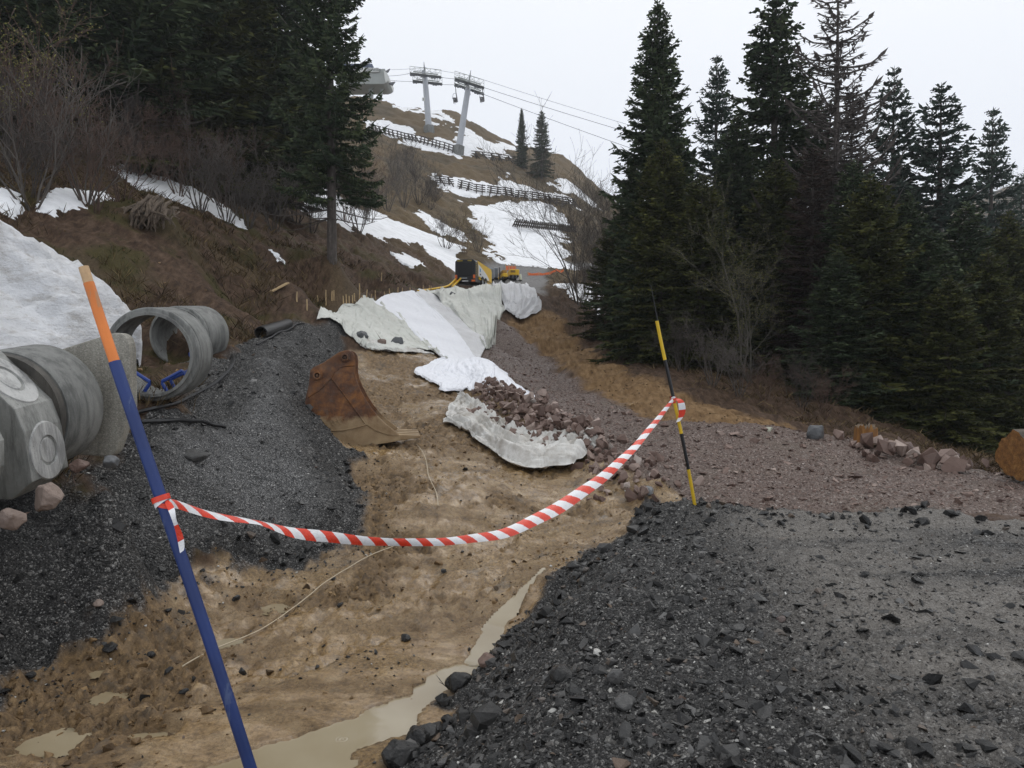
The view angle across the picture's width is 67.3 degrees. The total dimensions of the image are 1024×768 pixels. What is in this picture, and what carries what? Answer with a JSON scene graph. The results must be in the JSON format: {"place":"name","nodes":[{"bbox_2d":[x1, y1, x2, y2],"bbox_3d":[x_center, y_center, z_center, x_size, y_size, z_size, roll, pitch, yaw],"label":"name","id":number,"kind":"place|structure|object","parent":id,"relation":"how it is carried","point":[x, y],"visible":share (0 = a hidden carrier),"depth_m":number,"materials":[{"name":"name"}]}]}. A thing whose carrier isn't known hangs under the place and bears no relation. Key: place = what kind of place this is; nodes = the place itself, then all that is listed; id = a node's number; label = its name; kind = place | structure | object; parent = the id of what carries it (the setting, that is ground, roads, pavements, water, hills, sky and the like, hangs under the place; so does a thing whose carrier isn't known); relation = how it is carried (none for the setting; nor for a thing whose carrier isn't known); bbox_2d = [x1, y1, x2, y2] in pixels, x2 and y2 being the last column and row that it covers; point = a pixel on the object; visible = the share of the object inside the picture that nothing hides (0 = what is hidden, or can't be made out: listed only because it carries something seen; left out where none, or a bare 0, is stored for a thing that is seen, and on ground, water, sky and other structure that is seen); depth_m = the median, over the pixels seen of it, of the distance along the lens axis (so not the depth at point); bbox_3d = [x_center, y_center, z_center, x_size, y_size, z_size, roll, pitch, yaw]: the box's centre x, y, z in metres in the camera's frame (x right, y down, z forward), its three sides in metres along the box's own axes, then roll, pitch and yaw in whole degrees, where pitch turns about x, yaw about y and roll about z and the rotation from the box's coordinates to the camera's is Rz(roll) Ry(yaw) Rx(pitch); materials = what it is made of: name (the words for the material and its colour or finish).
{"place":"outdoors","nodes":[
{"label":"outdoors","id":0,"kind":"place"},
{"bbox_2d":[0,311,370,711],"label":"gravel bank","id":1,"kind":"structure","parent":0,"point":[44,645],"depth_m":7.79,"materials":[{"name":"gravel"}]},
{"bbox_2d":[34,482,63,511],"bbox_3d":[-3.308,0.801,5.486,0.194,0.195,0.172,-11,-1,-18],"label":"pink rock","id":2,"kind":"object","parent":1,"relation":"on","point":[49,496],"visible":1,"depth_m":5.43,"materials":[{"name":"stone"}]},
{"bbox_2d":[0,344,103,498],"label":"manhole chamber","id":3,"kind":"object","parent":1,"relation":"on","point":[50,428],"visible":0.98,"depth_m":5.99,"materials":[{"name":"concrete"}]},
{"bbox_2d":[24,333,136,455],"bbox_3d":[-4.000,0.095,6.922,1.200,1.106,0.130,0,2,0],"label":"concrete slab","id":4,"kind":"object","parent":1,"relation":"on","point":[114,429],"depth_m":6.86,"materials":[{"name":"concrete"}]},
{"bbox_2d":[0,358,360,694],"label":"toe rubble","id":5,"kind":"object","parent":1,"relation":"on","point":[274,537],"visible":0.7,"depth_m":7.88,"materials":[{"name":"stone"}]},
{"bbox_2d":[0,105,599,309],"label":"snow ground","id":6,"kind":"structure","parent":0,"point":[499,222],"depth_m":73.23,"materials":[{"name":"snow"}]},
{"bbox_2d":[18,29,160,205],"bbox_3d":[-9.248,-5.547,16.919,2.396,3.369,3.250,0,2,7],"label":"alder bush","id":7,"kind":"object","parent":6,"relation":"on","point":[101,174],"visible":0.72,"depth_m":16.72,"materials":[{"name":"plant"}]},
{"bbox_2d":[1,0,249,174],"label":"spruce tree","id":8,"kind":"object","parent":6,"relation":"on","point":[152,18],"visible":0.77,"depth_m":24.64,"materials":[{"name":"green plant"}]},
{"bbox_2d":[92,87,192,175],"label":"alder bush","id":9,"kind":"object","parent":6,"relation":"on","point":[123,131],"visible":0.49,"depth_m":24.95,"materials":[{"name":"plant"}]},
{"bbox_2d":[74,53,212,181],"bbox_3d":[-11.950,-8.521,25.741,4.425,3.609,4.280,1,2,17],"label":"brown bush","id":10,"kind":"object","parent":6,"relation":"on","point":[147,172],"visible":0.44,"depth_m":25.61,"materials":[{"name":"plant"}]},
{"bbox_2d":[123,93,225,196],"bbox_3d":[-10.462,-7.278,24.183,3.013,2.883,2.876,0,2,-8],"label":"brown bush","id":11,"kind":"object","parent":6,"relation":"on","point":[178,142],"visible":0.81,"depth_m":24.02,"materials":[{"name":"plant"}]},
{"bbox_2d":[453,71,483,155],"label":"lift tower","id":12,"kind":"structure","parent":6,"relation":"on","point":[458,148],"depth_m":120.38,"materials":[{"name":"grey metal"}]},
{"bbox_2d":[0,348,682,767],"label":"mud ground","id":13,"kind":"structure","parent":0,"point":[276,702],"depth_m":6.66,"materials":[{"name":"brown soil"}]},
{"bbox_2d":[7,728,91,758],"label":"puddle","id":14,"kind":"object","parent":13,"relation":"on","point":[65,742],"visible":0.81,"depth_m":4.76,"materials":[{"name":"liquid"}]},
{"bbox_2d":[78,265,256,767],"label":"blue marker pole","id":15,"kind":"object","parent":13,"relation":"on","point":[185,569],"visible":0.99,"depth_m":3.07,"materials":[{"name":"paint"}]},
{"bbox_2d":[0,385,643,767],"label":"mud clods","id":16,"kind":"object","parent":13,"relation":"on","point":[206,709],"visible":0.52,"depth_m":5.75,"materials":[{"name":"soil"}]},
{"bbox_2d":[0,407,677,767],"bbox_3d":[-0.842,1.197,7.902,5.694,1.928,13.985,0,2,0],"label":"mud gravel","id":17,"kind":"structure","parent":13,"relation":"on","point":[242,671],"depth_m":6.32,"materials":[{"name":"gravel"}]},
{"bbox_2d":[305,350,419,445],"bbox_3d":[-2.294,0.197,11.835,1.711,1.431,1.155,0,2,-9],"label":"excavator bucket","id":18,"kind":"object","parent":13,"relation":"on","point":[341,403],"visible":0.92,"depth_m":11.33,"materials":[{"name":"metal"}]},
{"bbox_2d":[464,568,545,665],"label":"water rill","id":19,"kind":"structure","parent":13,"relation":"on","point":[492,629],"depth_m":6.46,"materials":[{"name":"liquid"}]},
{"bbox_2d":[443,391,597,468],"bbox_3d":[-0.439,0.661,13.231,1.526,0.906,5.502,-1,2,-30],"label":"geotextile sheet","id":20,"kind":"object","parent":13,"relation":"on","point":[506,444],"visible":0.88,"depth_m":11.78,"materials":[{"name":"fabric"}]},
{"bbox_2d":[466,376,629,481],"bbox_3d":[0.289,0.599,13.493,1.991,1.361,7.083,-1,2,-17],"label":"rock heap","id":21,"kind":"object","parent":13,"relation":"on","point":[551,416],"visible":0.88,"depth_m":12.77,"materials":[{"name":"red stone"}]},
{"bbox_2d":[586,446,703,501],"bbox_3d":[1.460,1.203,10.294,1.534,0.552,2.482,-1,2,-24],"label":"rock spill","id":22,"kind":"object","parent":13,"relation":"on","point":[639,493],"visible":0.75,"depth_m":9.90,"materials":[{"name":"red stone"}]},
{"bbox_2d":[207,664,477,767],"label":"water","id":23,"kind":"structure","parent":0,"point":[337,745],"depth_m":4.68,"materials":[{"name":"liquid"}]},
{"bbox_2d":[0,136,1023,566],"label":"ground","id":24,"kind":"structure","parent":0,"point":[90,234],"depth_m":18.37,"materials":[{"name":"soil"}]},
{"bbox_2d":[0,50,88,174],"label":"alder bush","id":25,"kind":"object","parent":24,"relation":"on","point":[2,136],"visible":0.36,"depth_m":17.61,"materials":[{"name":"plant"}]},
{"bbox_2d":[0,83,101,197],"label":"alder bush","id":26,"kind":"object","parent":24,"relation":"on","point":[39,170],"visible":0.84,"depth_m":15.70,"materials":[{"name":"plant"}]},
{"bbox_2d":[0,0,110,175],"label":"budding bush","id":27,"kind":"object","parent":24,"relation":"on","point":[47,66],"visible":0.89,"depth_m":17.03,"materials":[{"name":"plant"}]},
{"bbox_2d":[0,29,134,210],"bbox_3d":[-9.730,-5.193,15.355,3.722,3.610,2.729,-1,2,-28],"label":"alder bush","id":28,"kind":"object","parent":24,"relation":"on","point":[21,188],"visible":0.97,"depth_m":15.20,"materials":[{"name":"plant"}]},
{"bbox_2d":[0,220,141,366],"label":"snow heap","id":29,"kind":"object","parent":24,"relation":"on","point":[44,298],"visible":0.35,"depth_m":9.77,"materials":[{"name":"snow"}]},
{"bbox_2d":[0,1,153,166],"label":"spruce tree","id":30,"kind":"object","parent":24,"relation":"on","point":[31,69],"visible":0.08,"depth_m":24.82,"materials":[{"name":"green plant"}]},
{"bbox_2d":[18,54,143,186],"bbox_3d":[-10.963,-6.374,19.311,2.769,2.973,3.436,0,2,4],"label":"brown bush","id":31,"kind":"object","parent":24,"relation":"on","point":[77,119],"visible":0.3,"depth_m":19.04,"materials":[{"name":"plant"}]},
{"bbox_2d":[0,0,167,153],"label":"spruce tree","id":32,"kind":"object","parent":24,"relation":"on","point":[50,17],"visible":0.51,"depth_m":23.77,"materials":[{"name":"green plant"}]},
{"bbox_2d":[16,84,155,214],"bbox_3d":[-9.026,-4.822,16.616,2.559,2.332,2.794,0,2,-6],"label":"brown bush","id":33,"kind":"object","parent":24,"relation":"on","point":[92,178],"visible":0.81,"depth_m":16.44,"materials":[{"name":"plant"}]},
{"bbox_2d":[67,94,185,201],"bbox_3d":[-9.036,-5.353,17.866,2.670,2.372,2.695,0,2,-9],"label":"brown bush","id":34,"kind":"object","parent":24,"relation":"on","point":[117,196],"visible":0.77,"depth_m":17.74,"materials":[{"name":"plant"}]},
{"bbox_2d":[121,194,179,231],"bbox_3d":[-8.262,-3.856,17.364,1.686,0.942,0.845,0,2,0],"label":"root stump","id":35,"kind":"object","parent":24,"relation":"on","point":[153,209],"visible":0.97,"depth_m":17.13,"materials":[{"name":"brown wood"}]},
{"bbox_2d":[27,0,284,195],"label":"spruce tree","id":36,"kind":"object","parent":24,"relation":"on","point":[244,84],"visible":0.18,"depth_m":27.93,"materials":[{"name":"green plant"}]},
{"bbox_2d":[110,307,212,400],"bbox_3d":[-3.990,-0.349,8.728,1.040,1.040,0.571,0,6,-2],"label":"manhole ring","id":37,"kind":"object","parent":24,"relation":"on","point":[191,328],"visible":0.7,"depth_m":8.54,"materials":[{"name":"grey concrete"}]},
{"bbox_2d":[149,306,228,362],"bbox_3d":[-5.320,-0.804,12.704,0.970,0.970,0.850,0,6,4],"label":"manhole ring","id":38,"kind":"object","parent":24,"relation":"on","point":[212,321],"visible":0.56,"depth_m":12.57,"materials":[{"name":"grey concrete"}]},
{"bbox_2d":[155,99,241,212],"bbox_3d":[-9.552,-6.827,23.414,2.454,3.281,2.555,-1,2,-30],"label":"alder bush","id":39,"kind":"object","parent":24,"relation":"on","point":[208,198],"visible":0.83,"depth_m":23.44,"materials":[{"name":"plant"}]},
{"bbox_2d":[155,106,281,207],"bbox_3d":[-9.525,-7.301,25.125,3.839,3.173,3.341,1,2,28],"label":"brown bush","id":40,"kind":"object","parent":24,"relation":"on","point":[227,135],"visible":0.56,"depth_m":24.94,"materials":[{"name":"plant"}]},
{"bbox_2d":[180,123,272,223],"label":"alder bush","id":41,"kind":"object","parent":24,"relation":"on","point":[226,182],"visible":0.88,"depth_m":23.75,"materials":[{"name":"plant"}]},
{"bbox_2d":[144,0,315,209],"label":"spruce tree","id":42,"kind":"object","parent":24,"relation":"on","point":[247,9],"visible":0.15,"depth_m":29.98,"materials":[{"name":"green plant"}]},
{"bbox_2d":[204,132,286,228],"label":"alder bush","id":43,"kind":"object","parent":24,"relation":"on","point":[257,198],"visible":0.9,"depth_m":24.55,"materials":[{"name":"plant"}]},
{"bbox_2d":[177,0,345,215],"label":"spruce tree","id":44,"kind":"object","parent":24,"relation":"on","point":[268,122],"visible":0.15,"depth_m":31.24,"materials":[{"name":"green plant"}]},
{"bbox_2d":[232,129,301,231],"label":"alder bush","id":45,"kind":"object","parent":24,"relation":"on","point":[270,199],"visible":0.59,"depth_m":26.10,"materials":[{"name":"plant"}]},
{"bbox_2d":[225,0,352,216],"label":"spruce tree","id":46,"kind":"object","parent":24,"relation":"on","point":[283,10],"visible":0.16,"depth_m":32.74,"materials":[{"name":"green plant"}]},
{"bbox_2d":[255,0,389,264],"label":"spruce tree","id":47,"kind":"object","parent":24,"relation":"on","point":[331,156],"visible":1,"depth_m":23.39,"materials":[{"name":"green plant"}]},
{"bbox_2d":[370,290,475,360],"bbox_3d":[-2.899,-2.059,24.435,2.939,2.767,10.778,-1,2,-18],"label":"geotextile sheet","id":48,"kind":"object","parent":24,"relation":"on","point":[430,324],"visible":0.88,"depth_m":25.56,"materials":[{"name":"fabric"}]},
{"bbox_2d":[317,295,447,358],"bbox_3d":[-3.330,-1.753,22.759,3.531,2.171,7.366,0,2,0],"label":"geotextile sheet","id":49,"kind":"object","parent":48,"relation":"on","point":[371,318],"visible":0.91,"depth_m":22.29,"materials":[{"name":"fabric"}]},
{"bbox_2d":[416,288,486,356],"bbox_3d":[-2.387,-2.414,28.249,1.736,3.165,11.439,-1,2,-22],"label":"geotextile sheet","id":50,"kind":"object","parent":24,"relation":"on","point":[471,339],"visible":0.91,"depth_m":27.37,"materials":[{"name":"fabric"}]},
{"bbox_2d":[472,94,612,306],"bbox_3d":[1.671,-8.532,37.095,6.364,9.913,8.018,1,2,23],"label":"bare tree","id":51,"kind":"object","parent":24,"relation":"on","point":[543,226],"visible":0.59,"depth_m":36.80,"materials":[{"name":"plant"}]},
{"bbox_2d":[484,128,624,320],"bbox_3d":[2.414,-7.160,35.111,7.456,9.075,6.978,0,2,-3],"label":"bare tree","id":52,"kind":"object","parent":24,"relation":"on","point":[587,234],"visible":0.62,"depth_m":34.07,"materials":[{"name":"plant"}]},
{"bbox_2d":[525,139,624,283],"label":"bare tree","id":53,"kind":"object","parent":24,"relation":"on","point":[584,246],"visible":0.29,"depth_m":29.43,"materials":[{"name":"plant"}]},
{"bbox_2d":[567,225,629,340],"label":"spruce tree","id":54,"kind":"object","parent":24,"relation":"on","point":[600,264],"visible":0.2,"depth_m":29.67,"materials":[{"name":"green plant"}]},
{"bbox_2d":[588,168,648,349],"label":"spruce tree","id":55,"kind":"object","parent":24,"relation":"on","point":[610,286],"visible":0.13,"depth_m":25.72,"materials":[{"name":"green plant"}]},
{"bbox_2d":[587,137,719,366],"bbox_3d":[4.180,-3.585,22.448,3.993,7.191,3.767,1,2,27],"label":"spruce tree","id":56,"kind":"object","parent":24,"relation":"on","point":[661,214],"visible":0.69,"depth_m":22.04,"materials":[{"name":"green plant"}]},
{"bbox_2d":[579,0,743,361],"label":"spruce tree","id":57,"kind":"object","parent":24,"relation":"on","point":[656,115],"visible":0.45,"depth_m":23.47,"materials":[{"name":"green plant"}]},
{"bbox_2d":[637,304,708,370],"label":"alder bush","id":58,"kind":"object","parent":24,"relation":"on","point":[677,347],"visible":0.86,"depth_m":19.61,"materials":[{"name":"plant"}]},
{"bbox_2d":[639,175,773,377],"bbox_3d":[5.250,-2.900,21.212,3.900,5.852,4.134,1,2,18],"label":"spruce tree","id":59,"kind":"object","parent":24,"relation":"on","point":[700,300],"visible":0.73,"depth_m":21.04,"materials":[{"name":"green plant"}]},
{"bbox_2d":[679,55,738,259],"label":"spruce tree","id":60,"kind":"object","parent":24,"relation":"on","point":[718,80],"visible":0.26,"depth_m":32.44,"materials":[{"name":"green plant"}]},
{"bbox_2d":[679,307,741,386],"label":"alder bush","id":61,"kind":"object","parent":24,"relation":"on","point":[706,354],"visible":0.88,"depth_m":17.70,"materials":[{"name":"plant"}]},
{"bbox_2d":[664,164,788,382],"bbox_3d":[5.576,-2.677,19.242,2.668,5.431,2.983,2,2,39],"label":"budding birch","id":62,"kind":"object","parent":24,"relation":"on","point":[735,310],"visible":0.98,"depth_m":19.18,"materials":[{"name":"plant"}]},
{"bbox_2d":[692,110,787,363],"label":"spruce tree","id":63,"kind":"object","parent":24,"relation":"on","point":[736,161],"visible":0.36,"depth_m":24.47,"materials":[{"name":"green plant"}]},
{"bbox_2d":[713,322,774,396],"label":"alder bush","id":64,"kind":"object","parent":24,"relation":"on","point":[735,367],"visible":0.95,"depth_m":16.70,"materials":[{"name":"plant"}]},
{"bbox_2d":[714,158,821,382],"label":"spruce tree","id":65,"kind":"object","parent":24,"relation":"on","point":[772,198],"visible":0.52,"depth_m":22.51,"materials":[{"name":"green plant"}]},
{"bbox_2d":[712,0,826,339],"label":"spruce tree","id":66,"kind":"object","parent":24,"relation":"on","point":[773,112],"visible":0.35,"depth_m":25.32,"materials":[{"name":"green plant"}]},
{"bbox_2d":[577,327,1023,482],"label":"forest litter","id":67,"kind":"object","parent":24,"relation":"on","point":[992,463],"visible":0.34,"depth_m":16.17,"materials":[{"name":"brown plant"}]},
{"bbox_2d":[760,143,841,382],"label":"spruce tree","id":68,"kind":"object","parent":24,"relation":"on","point":[810,216],"visible":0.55,"depth_m":21.27,"materials":[{"name":"green plant"}]},
{"bbox_2d":[780,341,836,407],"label":"alder bush","id":69,"kind":"object","parent":24,"relation":"on","point":[795,369],"visible":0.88,"depth_m":16.23,"materials":[{"name":"plant"}]},
{"bbox_2d":[790,361,860,417],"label":"brown bush","id":70,"kind":"object","parent":24,"relation":"on","point":[823,389],"visible":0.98,"depth_m":15.58,"materials":[{"name":"plant"}]},
{"bbox_2d":[750,0,907,323],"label":"spruce tree","id":71,"kind":"object","parent":24,"relation":"on","point":[839,123],"visible":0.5,"depth_m":22.47,"materials":[{"name":"plant"}]},
{"bbox_2d":[774,249,900,422],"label":"spruce tree","id":72,"kind":"object","parent":24,"relation":"on","point":[832,314],"visible":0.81,"depth_m":18.14,"materials":[{"name":"green plant"}]},
{"bbox_2d":[785,159,905,415],"bbox_3d":[9.386,-2.365,20.745,3.862,7.542,3.736,1,2,28],"label":"spruce tree","id":73,"kind":"object","parent":24,"relation":"on","point":[848,187],"visible":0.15,"depth_m":20.75,"materials":[{"name":"green plant"}]},
{"bbox_2d":[819,78,876,249],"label":"spruce tree","id":74,"kind":"object","parent":24,"relation":"on","point":[861,134],"visible":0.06,"depth_m":24.11,"materials":[{"name":"green plant"}]},
{"bbox_2d":[781,173,940,432],"bbox_3d":[8.916,-1.761,19.133,3.977,6.824,4.215,2,3,42],"label":"spruce tree","id":75,"kind":"object","parent":24,"relation":"on","point":[874,251],"visible":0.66,"depth_m":18.41,"materials":[{"name":"green plant"}]},
{"bbox_2d":[862,66,938,318],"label":"spruce tree","id":76,"kind":"object","parent":24,"relation":"on","point":[902,124],"visible":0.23,"depth_m":30.40,"materials":[{"name":"green plant"}]},
{"bbox_2d":[833,429,989,472],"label":"rock ridge","id":77,"kind":"object","parent":24,"relation":"on","point":[950,459],"visible":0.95,"depth_m":10.93,"materials":[{"name":"stone"}]},
{"bbox_2d":[876,190,974,408],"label":"spruce tree","id":78,"kind":"object","parent":24,"relation":"on","point":[908,212],"visible":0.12,"depth_m":21.14,"materials":[{"name":"green plant"}]},
{"bbox_2d":[876,227,1011,447],"bbox_3d":[10.049,-0.920,18.704,3.686,5.712,3.810,0,2,-2],"label":"spruce tree","id":79,"kind":"object","parent":24,"relation":"on","point":[926,280],"visible":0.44,"depth_m":18.17,"materials":[{"name":"green plant"}]},
{"bbox_2d":[887,81,1004,293],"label":"spruce tree","id":80,"kind":"object","parent":24,"relation":"on","point":[954,169],"visible":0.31,"depth_m":29.33,"materials":[{"name":"green plant"}]},
{"bbox_2d":[883,275,1015,455],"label":"spruce tree","id":81,"kind":"object","parent":24,"relation":"on","point":[949,392],"visible":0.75,"depth_m":17.20,"materials":[{"name":"green plant"}]},
{"bbox_2d":[935,200,1023,428],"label":"spruce tree","id":82,"kind":"object","parent":24,"relation":"on","point":[968,243],"visible":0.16,"depth_m":21.58,"materials":[{"name":"green plant"}]},
{"bbox_2d":[954,248,1023,448],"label":"spruce tree","id":83,"kind":"object","parent":24,"relation":"on","point":[990,312],"visible":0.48,"depth_m":18.61,"materials":[{"name":"green plant"}]},
{"bbox_2d":[957,107,1023,361],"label":"spruce tree","id":84,"kind":"object","parent":24,"relation":"on","point":[992,157],"visible":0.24,"depth_m":37.35,"materials":[{"name":"green plant"}]},
{"bbox_2d":[981,211,1023,428],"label":"spruce tree","id":85,"kind":"object","parent":24,"relation":"on","point":[1005,241],"visible":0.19,"depth_m":23.53,"materials":[{"name":"green plant"}]},
{"bbox_2d":[454,258,597,295],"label":"road","id":86,"kind":"structure","parent":0,"point":[538,283],"depth_m":54.64,"materials":[{"name":"gravel"}]},
{"bbox_2d":[455,259,491,284],"bbox_3d":[-1.911,-5.329,38.773,1.084,1.424,3.990,0,2,10],"label":"compressor trailer","id":87,"kind":"object","parent":86,"relation":"on","point":[471,271],"visible":0.91,"depth_m":36.95,"materials":[{"name":"metal"}]},
{"bbox_2d":[492,280,541,318],"bbox_3d":[0.207,-4.488,39.647,2.280,2.960,13.300,0,2,0],"label":"geotextile sheet","id":88,"kind":"object","parent":86,"relation":"on","point":[520,301],"visible":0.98,"depth_m":34.63,"materials":[{"name":"fabric"}]},
{"bbox_2d":[257,0,1023,206],"label":"sky","id":89,"kind":"structure","parent":0,"point":[580,53],"materials":[{"name":"white"}]},
{"bbox_2d":[312,96,1023,312],"bbox_3d":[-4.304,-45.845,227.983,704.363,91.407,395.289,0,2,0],"label":"hillside","id":90,"kind":"structure","parent":0,"point":[454,166],"depth_m":112.17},
{"bbox_2d":[340,64,394,100],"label":"lift station","id":91,"kind":"object","parent":90,"relation":"on","point":[379,82],"visible":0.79,"depth_m":148.91,"materials":[{"name":"metal"}]},
{"bbox_2d":[410,65,441,132],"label":"lift tower","id":92,"kind":"structure","parent":90,"relation":"on","point":[424,75],"depth_m":127.43,"materials":[{"name":"grey metal"}]},
{"bbox_2d":[526,110,554,180],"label":"spruce tree","id":93,"kind":"object","parent":90,"relation":"on","point":[541,144],"visible":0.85,"depth_m":124.49,"materials":[{"name":"green plant"}]},
{"bbox_2d":[400,495,1023,767],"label":"gravel ground","id":94,"kind":"structure","parent":0,"point":[869,671],"depth_m":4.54,"materials":[{"name":"grey gravel"}]},
{"bbox_2d":[381,739,420,767],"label":"gravel stone","id":95,"kind":"object","parent":94,"relation":"on","point":[396,753],"visible":0.86,"depth_m":4.27,"materials":[{"name":"stone"}]},
{"bbox_2d":[651,287,695,504],"bbox_3d":[1.772,0.191,8.381,0.577,2.519,0.041,0,2,-13],"label":"snow marker pole","id":96,"kind":"object","parent":94,"relation":"on","point":[676,412],"visible":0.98,"depth_m":8.37,"materials":[{"name":"yellow paint"}]},
{"bbox_2d":[151,396,685,552],"bbox_3d":[0.041,0.690,5.826,0.573,0.964,6.244,1,2,31],"label":"barrier tape","id":97,"kind":"object","parent":96,"relation":"attached to","point":[568,501],"visible":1,"depth_m":5.35,"materials":[{"name":"plastic"}]},
{"bbox_2d":[406,497,1023,767],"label":"edge rubble","id":98,"kind":"object","parent":94,"relation":"on","point":[483,716],"visible":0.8,"depth_m":5.63,"materials":[{"name":"stone"}]},
{"bbox_2d":[482,319,1023,520],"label":"gravel track","id":99,"kind":"structure","parent":0,"point":[744,494],"depth_m":10.75,"materials":[{"name":"gravel"}]},
{"bbox_2d":[426,283,504,348],"bbox_3d":[-2.001,-3.513,35.280,3.521,4.098,20.525,0,2,0],"label":"geotextile sheet","id":100,"kind":"object","parent":99,"relation":"on","point":[479,309],"visible":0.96,"depth_m":30.71,"materials":[{"name":"fabric"}]},
{"bbox_2d":[414,357,534,396],"bbox_3d":[-1.114,-0.179,18.244,2.409,0.946,5.722,0,2,-11],"label":"geotextile sheet","id":101,"kind":"object","parent":99,"relation":"on","point":[444,374],"visible":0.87,"depth_m":17.96,"materials":[{"name":"fabric"}]},
{"bbox_2d":[995,429,1023,480],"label":"cut log","id":102,"kind":"object","parent":99,"relation":"on","point":[1009,456],"visible":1,"depth_m":9.84,"materials":[{"name":"wood"}]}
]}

